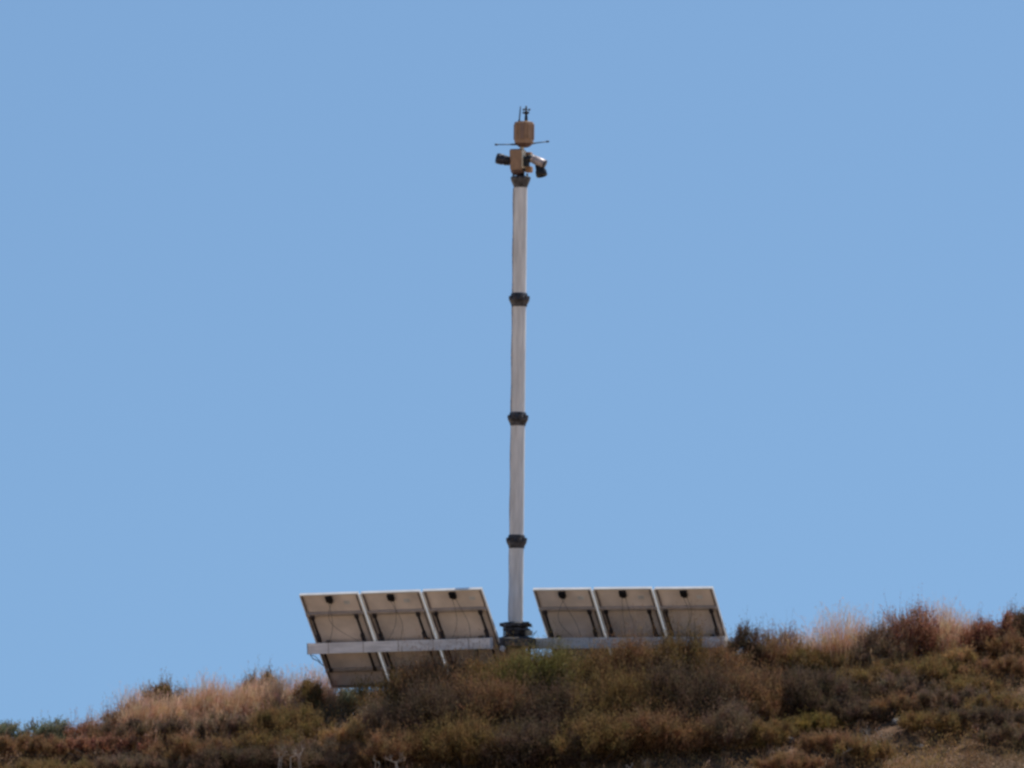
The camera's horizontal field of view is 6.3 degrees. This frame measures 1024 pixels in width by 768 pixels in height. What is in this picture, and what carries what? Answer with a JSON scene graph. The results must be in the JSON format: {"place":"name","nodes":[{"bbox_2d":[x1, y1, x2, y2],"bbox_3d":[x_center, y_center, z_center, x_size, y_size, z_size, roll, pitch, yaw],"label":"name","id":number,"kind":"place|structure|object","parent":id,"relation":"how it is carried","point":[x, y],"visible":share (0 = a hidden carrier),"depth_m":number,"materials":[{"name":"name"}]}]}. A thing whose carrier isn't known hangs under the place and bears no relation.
{"place":"outdoors","nodes":[
{"label":"outdoors","id":0,"kind":"place"},
{"bbox_2d":[0,663,1023,767],"bbox_3d":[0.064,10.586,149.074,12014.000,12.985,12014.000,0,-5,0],"label":"hillside","id":1,"kind":"structure","parent":0,"point":[885,731],"depth_m":146.16,"materials":[{"name":"soil"}]},
{"bbox_2d":[0,719,22,740],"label":"scrub bush","id":2,"kind":"object","parent":1,"relation":"on","point":[8,725],"visible":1,"depth_m":149.07,"materials":[{"name":"green plant"}]},
{"bbox_2d":[0,725,75,760],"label":"scrub bush","id":3,"kind":"object","parent":1,"relation":"on","point":[34,745],"visible":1,"depth_m":148.28,"materials":[{"name":"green plant"}]},
{"bbox_2d":[15,711,77,741],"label":"scrub bush","id":4,"kind":"object","parent":1,"relation":"on","point":[56,727],"visible":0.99,"depth_m":149.19,"materials":[{"name":"green plant"}]},
{"bbox_2d":[0,751,111,767],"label":"scrub bush","id":5,"kind":"object","parent":1,"relation":"on","point":[43,764],"visible":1,"depth_m":147.34,"materials":[{"name":"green plant"}]},
{"bbox_2d":[55,705,120,739],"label":"scrub bush","id":6,"kind":"object","parent":1,"relation":"on","point":[77,728],"visible":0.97,"depth_m":149.15,"materials":[{"name":"brown plant"}]},
{"bbox_2d":[46,726,152,759],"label":"scrub bush","id":7,"kind":"object","parent":1,"relation":"on","point":[87,745],"visible":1,"depth_m":148.10,"materials":[{"name":"brown plant"}]},
{"bbox_2d":[95,683,150,726],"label":"scrub bush","id":8,"kind":"object","parent":1,"relation":"on","point":[112,717],"visible":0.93,"depth_m":149.42,"materials":[{"name":"brown plant"}]},
{"bbox_2d":[76,747,229,767],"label":"scrub bush","id":9,"kind":"object","parent":1,"relation":"on","point":[119,761],"visible":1,"depth_m":146.94,"materials":[{"name":"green plant"}]},
{"bbox_2d":[127,666,193,707],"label":"scrub bush","id":10,"kind":"object","parent":1,"relation":"on","point":[164,687],"visible":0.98,"depth_m":149.59,"materials":[{"name":"green plant"}]},
{"bbox_2d":[101,710,229,743],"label":"scrub bush","id":11,"kind":"object","parent":1,"relation":"on","point":[164,728],"visible":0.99,"depth_m":148.17,"materials":[{"name":"brown plant"}]},
{"bbox_2d":[141,720,237,766],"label":"scrub bush","id":12,"kind":"object","parent":1,"relation":"on","point":[188,746],"visible":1,"depth_m":147.25,"materials":[{"name":"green plant"}]},
{"bbox_2d":[176,706,263,738],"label":"scrub bush","id":13,"kind":"object","parent":1,"relation":"on","point":[234,724],"visible":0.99,"depth_m":148.11,"materials":[{"name":"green plant"}]},
{"bbox_2d":[190,738,299,767],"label":"scrub bush","id":14,"kind":"object","parent":1,"relation":"on","point":[210,758],"visible":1,"depth_m":146.63,"materials":[{"name":"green plant"}]},
{"bbox_2d":[237,659,281,692],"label":"scrub bush","id":15,"kind":"object","parent":1,"relation":"on","point":[266,676],"visible":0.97,"depth_m":149.79,"materials":[{"name":"green plant"}]},
{"bbox_2d":[225,717,317,754],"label":"scrub bush","id":16,"kind":"object","parent":1,"relation":"on","point":[273,737],"visible":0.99,"depth_m":147.13,"materials":[{"name":"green plant"}]},
{"bbox_2d":[276,745,304,767],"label":"dead branch","id":17,"kind":"object","parent":1,"relation":"on","point":[292,756],"visible":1,"depth_m":145.85,"materials":[{"name":"brown wood"}]},
{"bbox_2d":[245,685,341,739],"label":"scrub bush","id":18,"kind":"object","parent":1,"relation":"on","point":[271,716],"visible":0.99,"depth_m":147.72,"materials":[{"name":"green plant"}]},
{"bbox_2d":[285,666,326,710],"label":"scrub bush","id":19,"kind":"object","parent":1,"relation":"on","point":[309,691],"visible":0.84,"depth_m":150.18,"materials":[{"name":"green plant"}]},
{"bbox_2d":[240,728,374,767],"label":"scrub bush","id":20,"kind":"object","parent":1,"relation":"on","point":[319,756],"visible":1,"depth_m":146.33,"materials":[{"name":"brown plant"}]},
{"bbox_2d":[317,709,377,767],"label":"scrub bush","id":21,"kind":"object","parent":1,"relation":"on","point":[351,727],"visible":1,"depth_m":146.61,"materials":[{"name":"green plant"}]},
{"bbox_2d":[326,687,373,711],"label":"scrub bush","id":22,"kind":"object","parent":1,"relation":"on","point":[345,695],"visible":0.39,"depth_m":150.78,"materials":[{"name":"green plant"}]},
{"bbox_2d":[340,673,415,758],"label":"scrub bush","id":23,"kind":"object","parent":1,"relation":"on","point":[381,718],"visible":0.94,"depth_m":147.04,"materials":[{"name":"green plant"}]},
{"bbox_2d":[336,638,421,716],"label":"scrub bush","id":24,"kind":"object","parent":1,"relation":"on","point":[365,688],"visible":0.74,"depth_m":148.31,"materials":[{"name":"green plant"}]},
{"bbox_2d":[373,753,403,767],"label":"dead branch","id":25,"kind":"object","parent":1,"relation":"on","point":[391,760],"visible":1,"depth_m":145.48,"materials":[{"name":"brown wood"}]},
{"bbox_2d":[332,713,458,767],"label":"scrub bush","id":26,"kind":"object","parent":1,"relation":"on","point":[393,746],"visible":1,"depth_m":146.24,"materials":[{"name":"brown plant"}]},
{"bbox_2d":[299,587,500,688],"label":"solar array","id":27,"kind":"object","parent":1,"relation":"on","point":[346,639],"visible":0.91,"depth_m":149.50,"materials":[{"name":"beige glass"}]},
{"bbox_2d":[360,648,511,736],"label":"scrub bush","id":28,"kind":"object","parent":1,"relation":"on","point":[412,708],"visible":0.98,"depth_m":146.93,"materials":[{"name":"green plant"}]},
{"bbox_2d":[381,625,491,708],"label":"scrub bush","id":29,"kind":"object","parent":1,"relation":"on","point":[426,671],"visible":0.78,"depth_m":148.10,"materials":[{"name":"brown plant"}]},
{"bbox_2d":[402,695,522,767],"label":"scrub bush","id":30,"kind":"object","parent":1,"relation":"on","point":[454,741],"visible":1,"depth_m":146.12,"materials":[{"name":"brown plant"}]},
{"bbox_2d":[453,629,523,691],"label":"scrub bush","id":31,"kind":"object","parent":1,"relation":"on","point":[478,669],"visible":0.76,"depth_m":148.15,"materials":[{"name":"brown plant"}]},
{"bbox_2d":[438,645,559,729],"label":"scrub bush","id":32,"kind":"object","parent":1,"relation":"on","point":[498,693],"visible":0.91,"depth_m":147.06,"materials":[{"name":"brown plant"}]},
{"bbox_2d":[486,631,530,668],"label":"scrub bush","id":33,"kind":"object","parent":1,"relation":"on","point":[510,653],"visible":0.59,"depth_m":148.62,"materials":[{"name":"green plant"}]},
{"bbox_2d":[0,642,1023,767],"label":"undergrowth","id":34,"kind":"object","parent":1,"relation":"on","point":[336,714],"visible":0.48,"depth_m":146.11,"materials":[{"name":"brown plant"}]},
{"bbox_2d":[495,106,548,658],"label":"surveillance mast","id":35,"kind":"object","parent":1,"relation":"on","point":[518,161],"visible":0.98,"depth_m":149.93,"materials":[{"name":"metal"}]},
{"bbox_2d":[469,617,593,698],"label":"scrub bush","id":36,"kind":"object","parent":1,"relation":"on","point":[540,665],"visible":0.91,"depth_m":147.79,"materials":[{"name":"green plant"}]},
{"bbox_2d":[469,689,610,767],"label":"scrub bush","id":37,"kind":"object","parent":1,"relation":"on","point":[527,742],"visible":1,"depth_m":145.93,"materials":[{"name":"brown plant"}]},
{"bbox_2d":[489,656,626,731],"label":"scrub bush","id":38,"kind":"object","parent":1,"relation":"on","point":[559,696],"visible":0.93,"depth_m":146.86,"materials":[{"name":"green plant"}]},
{"bbox_2d":[536,611,638,693],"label":"scrub bush","id":39,"kind":"object","parent":1,"relation":"on","point":[591,664],"visible":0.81,"depth_m":147.91,"materials":[{"name":"brown plant"}]},
{"bbox_2d":[545,696,650,765],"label":"scrub bush","id":40,"kind":"object","parent":1,"relation":"on","point":[603,741],"visible":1,"depth_m":145.97,"materials":[{"name":"brown plant"}]},
{"bbox_2d":[550,637,693,741],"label":"scrub bush","id":41,"kind":"object","parent":1,"relation":"on","point":[623,691],"visible":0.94,"depth_m":146.88,"materials":[{"name":"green plant"}]},
{"bbox_2d":[532,586,728,663],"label":"solar array","id":42,"kind":"object","parent":1,"relation":"on","point":[573,611],"visible":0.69,"depth_m":149.39,"materials":[{"name":"beige glass"}]},
{"bbox_2d":[577,599,690,692],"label":"scrub bush","id":43,"kind":"object","parent":1,"relation":"on","point":[631,654],"visible":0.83,"depth_m":147.83,"materials":[{"name":"brown plant"}]},
{"bbox_2d":[603,695,731,759],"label":"scrub bush","id":44,"kind":"object","parent":1,"relation":"on","point":[668,731],"visible":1,"depth_m":146.08,"materials":[{"name":"brown plant"}]},
{"bbox_2d":[631,599,736,690],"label":"scrub bush","id":45,"kind":"object","parent":1,"relation":"on","point":[688,646],"visible":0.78,"depth_m":148.02,"materials":[{"name":"brown plant"}]},
{"bbox_2d":[618,623,754,723],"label":"scrub bush","id":46,"kind":"object","parent":1,"relation":"on","point":[680,684],"visible":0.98,"depth_m":146.88,"materials":[{"name":"brown plant"}]},
{"bbox_2d":[680,684,766,752],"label":"scrub bush","id":47,"kind":"object","parent":1,"relation":"on","point":[737,719],"visible":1,"depth_m":146.23,"materials":[{"name":"brown plant"}]},
{"bbox_2d":[699,622,758,681],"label":"scrub bush","id":48,"kind":"object","parent":1,"relation":"on","point":[736,661],"visible":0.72,"depth_m":148.25,"materials":[{"name":"brown plant"}]},
{"bbox_2d":[685,637,800,724],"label":"scrub bush","id":49,"kind":"object","parent":1,"relation":"on","point":[767,708],"visible":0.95,"depth_m":147.32,"materials":[{"name":"brown plant"}]},
{"bbox_2d":[719,610,768,677],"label":"scrub bush","id":50,"kind":"object","parent":1,"relation":"on","point":[742,642],"visible":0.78,"depth_m":149.01,"materials":[{"name":"green plant"}]},
{"bbox_2d":[741,627,793,680],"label":"scrub bush","id":51,"kind":"object","parent":1,"relation":"on","point":[773,648],"visible":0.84,"depth_m":149.10,"materials":[{"name":"brown plant"}]},
{"bbox_2d":[746,708,802,750],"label":"scrub bush","id":52,"kind":"object","parent":1,"relation":"on","point":[773,731],"visible":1,"depth_m":146.25,"materials":[{"name":"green plant"}]},
{"bbox_2d":[736,614,817,673],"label":"scrub bush","id":53,"kind":"object","parent":1,"relation":"on","point":[767,637],"visible":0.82,"depth_m":149.65,"materials":[{"name":"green plant"}]},
{"bbox_2d":[785,737,794,743],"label":"rock","id":54,"kind":"object","parent":1,"relation":"on","point":[790,741],"visible":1,"depth_m":146.54,"materials":[{"name":"stone"}]},
{"bbox_2d":[749,743,836,767],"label":"scrub bush","id":55,"kind":"object","parent":1,"relation":"on","point":[794,760],"visible":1,"depth_m":145.12,"materials":[{"name":"brown plant"}]},
{"bbox_2d":[778,626,826,674],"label":"scrub bush","id":56,"kind":"object","parent":1,"relation":"on","point":[799,652],"visible":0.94,"depth_m":149.13,"materials":[{"name":"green plant"}]},
{"bbox_2d":[746,655,880,717],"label":"scrub bush","id":57,"kind":"object","parent":1,"relation":"on","point":[802,685],"visible":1,"depth_m":147.47,"materials":[{"name":"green plant"}]},
{"bbox_2d":[791,705,843,734],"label":"scrub bush","id":58,"kind":"object","parent":1,"relation":"on","point":[812,720],"visible":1,"depth_m":146.70,"materials":[{"name":"green plant"}]},
{"bbox_2d":[795,722,866,756],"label":"scrub bush","id":59,"kind":"object","parent":1,"relation":"on","point":[823,743],"visible":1,"depth_m":145.67,"materials":[{"name":"brown plant"}]},
{"bbox_2d":[798,682,882,720],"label":"scrub bush","id":60,"kind":"object","parent":1,"relation":"on","point":[835,700],"visible":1,"depth_m":147.21,"materials":[{"name":"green plant"}]},
{"bbox_2d":[807,638,875,674],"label":"scrub bush","id":61,"kind":"object","parent":1,"relation":"on","point":[829,660],"visible":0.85,"depth_m":149.20,"materials":[{"name":"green plant"}]},
{"bbox_2d":[824,697,896,726],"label":"scrub bush","id":62,"kind":"object","parent":1,"relation":"on","point":[846,714],"visible":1,"depth_m":146.94,"materials":[{"name":"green plant"}]},
{"bbox_2d":[833,731,898,765],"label":"scrub bush","id":63,"kind":"object","parent":1,"relation":"on","point":[867,750],"visible":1,"depth_m":145.31,"materials":[{"name":"brown plant"}]},
{"bbox_2d":[827,657,921,694],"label":"scrub bush","id":64,"kind":"object","parent":1,"relation":"on","point":[863,672],"visible":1,"depth_m":148.19,"materials":[{"name":"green plant"}]},
{"bbox_2d":[862,728,891,743],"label":"dead branch","id":65,"kind":"object","parent":1,"relation":"on","point":[869,735],"visible":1,"depth_m":145.53,"materials":[{"name":"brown wood"}]},
{"bbox_2d":[844,614,934,667],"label":"scrub bush","id":66,"kind":"object","parent":1,"relation":"on","point":[878,645],"visible":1,"depth_m":149.30,"materials":[{"name":"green plant"}]},
{"bbox_2d":[891,717,899,724],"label":"rock","id":67,"kind":"object","parent":1,"relation":"on","point":[894,721],"visible":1,"depth_m":146.88,"materials":[{"name":"stone"}]},
{"bbox_2d":[867,683,924,717],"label":"scrub bush","id":68,"kind":"object","parent":1,"relation":"on","point":[897,702],"visible":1,"depth_m":147.13,"materials":[{"name":"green plant"}]},
{"bbox_2d":[870,661,943,700],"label":"scrub bush","id":69,"kind":"object","parent":1,"relation":"on","point":[883,685],"visible":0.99,"depth_m":147.68,"materials":[{"name":"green plant"}]},
{"bbox_2d":[860,583,959,661],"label":"scrub bush","id":70,"kind":"object","parent":1,"relation":"on","point":[924,632],"visible":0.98,"depth_m":149.45,"materials":[{"name":"brown plant"}]},
{"bbox_2d":[865,644,981,687],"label":"scrub bush","id":71,"kind":"object","parent":1,"relation":"on","point":[933,666],"visible":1,"depth_m":148.25,"materials":[{"name":"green plant"}]},
{"bbox_2d":[895,701,974,737],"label":"scrub bush","id":72,"kind":"object","parent":1,"relation":"on","point":[921,720],"visible":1,"depth_m":146.10,"materials":[{"name":"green plant"}]},
{"bbox_2d":[927,619,961,652],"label":"scrub bush","id":73,"kind":"object","parent":1,"relation":"on","point":[943,632],"visible":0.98,"depth_m":149.71,"materials":[{"name":"beige plant"}]},
{"bbox_2d":[938,641,978,666],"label":"scrub bush","id":74,"kind":"object","parent":1,"relation":"on","point":[965,653],"visible":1,"depth_m":148.71,"materials":[{"name":"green plant"}]},
{"bbox_2d":[905,678,1014,712],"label":"scrub bush","id":75,"kind":"object","parent":1,"relation":"on","point":[929,696],"visible":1,"depth_m":147.14,"materials":[{"name":"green plant"}]},
{"bbox_2d":[939,667,1003,696],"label":"scrub bush","id":76,"kind":"object","parent":1,"relation":"on","point":[960,682],"visible":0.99,"depth_m":147.54,"materials":[{"name":"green plant"}]},
{"bbox_2d":[937,699,1023,730],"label":"scrub bush","id":77,"kind":"object","parent":1,"relation":"on","point":[988,714],"visible":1,"depth_m":146.11,"materials":[{"name":"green plant"}]},
{"bbox_2d":[953,602,1012,659],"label":"scrub bush","id":78,"kind":"object","parent":1,"relation":"on","point":[975,629],"visible":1,"depth_m":149.17,"materials":[{"name":"brown plant"}]},
{"bbox_2d":[958,645,1023,682],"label":"scrub bush","id":79,"kind":"object","parent":1,"relation":"on","point":[1006,663],"visible":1,"depth_m":148.14,"materials":[{"name":"brown plant"}]},
{"bbox_2d":[958,687,1023,712],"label":"scrub bush","id":80,"kind":"object","parent":1,"relation":"on","point":[1007,700],"visible":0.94,"depth_m":146.68,"materials":[{"name":"brown plant"}]},
{"bbox_2d":[971,712,1023,748],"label":"scrub bush","id":81,"kind":"object","parent":1,"relation":"on","point":[1009,732],"visible":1,"depth_m":145.56,"materials":[{"name":"brown plant"}]},
{"bbox_2d":[974,621,1023,660],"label":"scrub bush","id":82,"kind":"object","parent":1,"relation":"on","point":[1016,643],"visible":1,"depth_m":148.95,"materials":[{"name":"brown plant"}]},
{"bbox_2d":[989,602,1023,656],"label":"scrub bush","id":83,"kind":"object","parent":1,"relation":"on","point":[1007,616],"visible":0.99,"depth_m":149.31,"materials":[{"name":"brown plant"}]},
{"bbox_2d":[1000,593,1023,642],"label":"scrub bush","id":84,"kind":"object","parent":1,"relation":"on","point":[1017,618],"visible":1,"depth_m":149.50,"materials":[{"name":"brown plant"}]},
{"bbox_2d":[0,0,1023,735],"label":"sky","id":85,"kind":"structure","parent":0,"point":[256,255],"materials":[{"name":"blue"}]},
{"bbox_2d":[3,588,1023,767],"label":"dry grass","id":86,"kind":"structure","parent":0,"point":[244,699],"depth_m":149.09,"materials":[{"name":"beige plant"}]}
]}

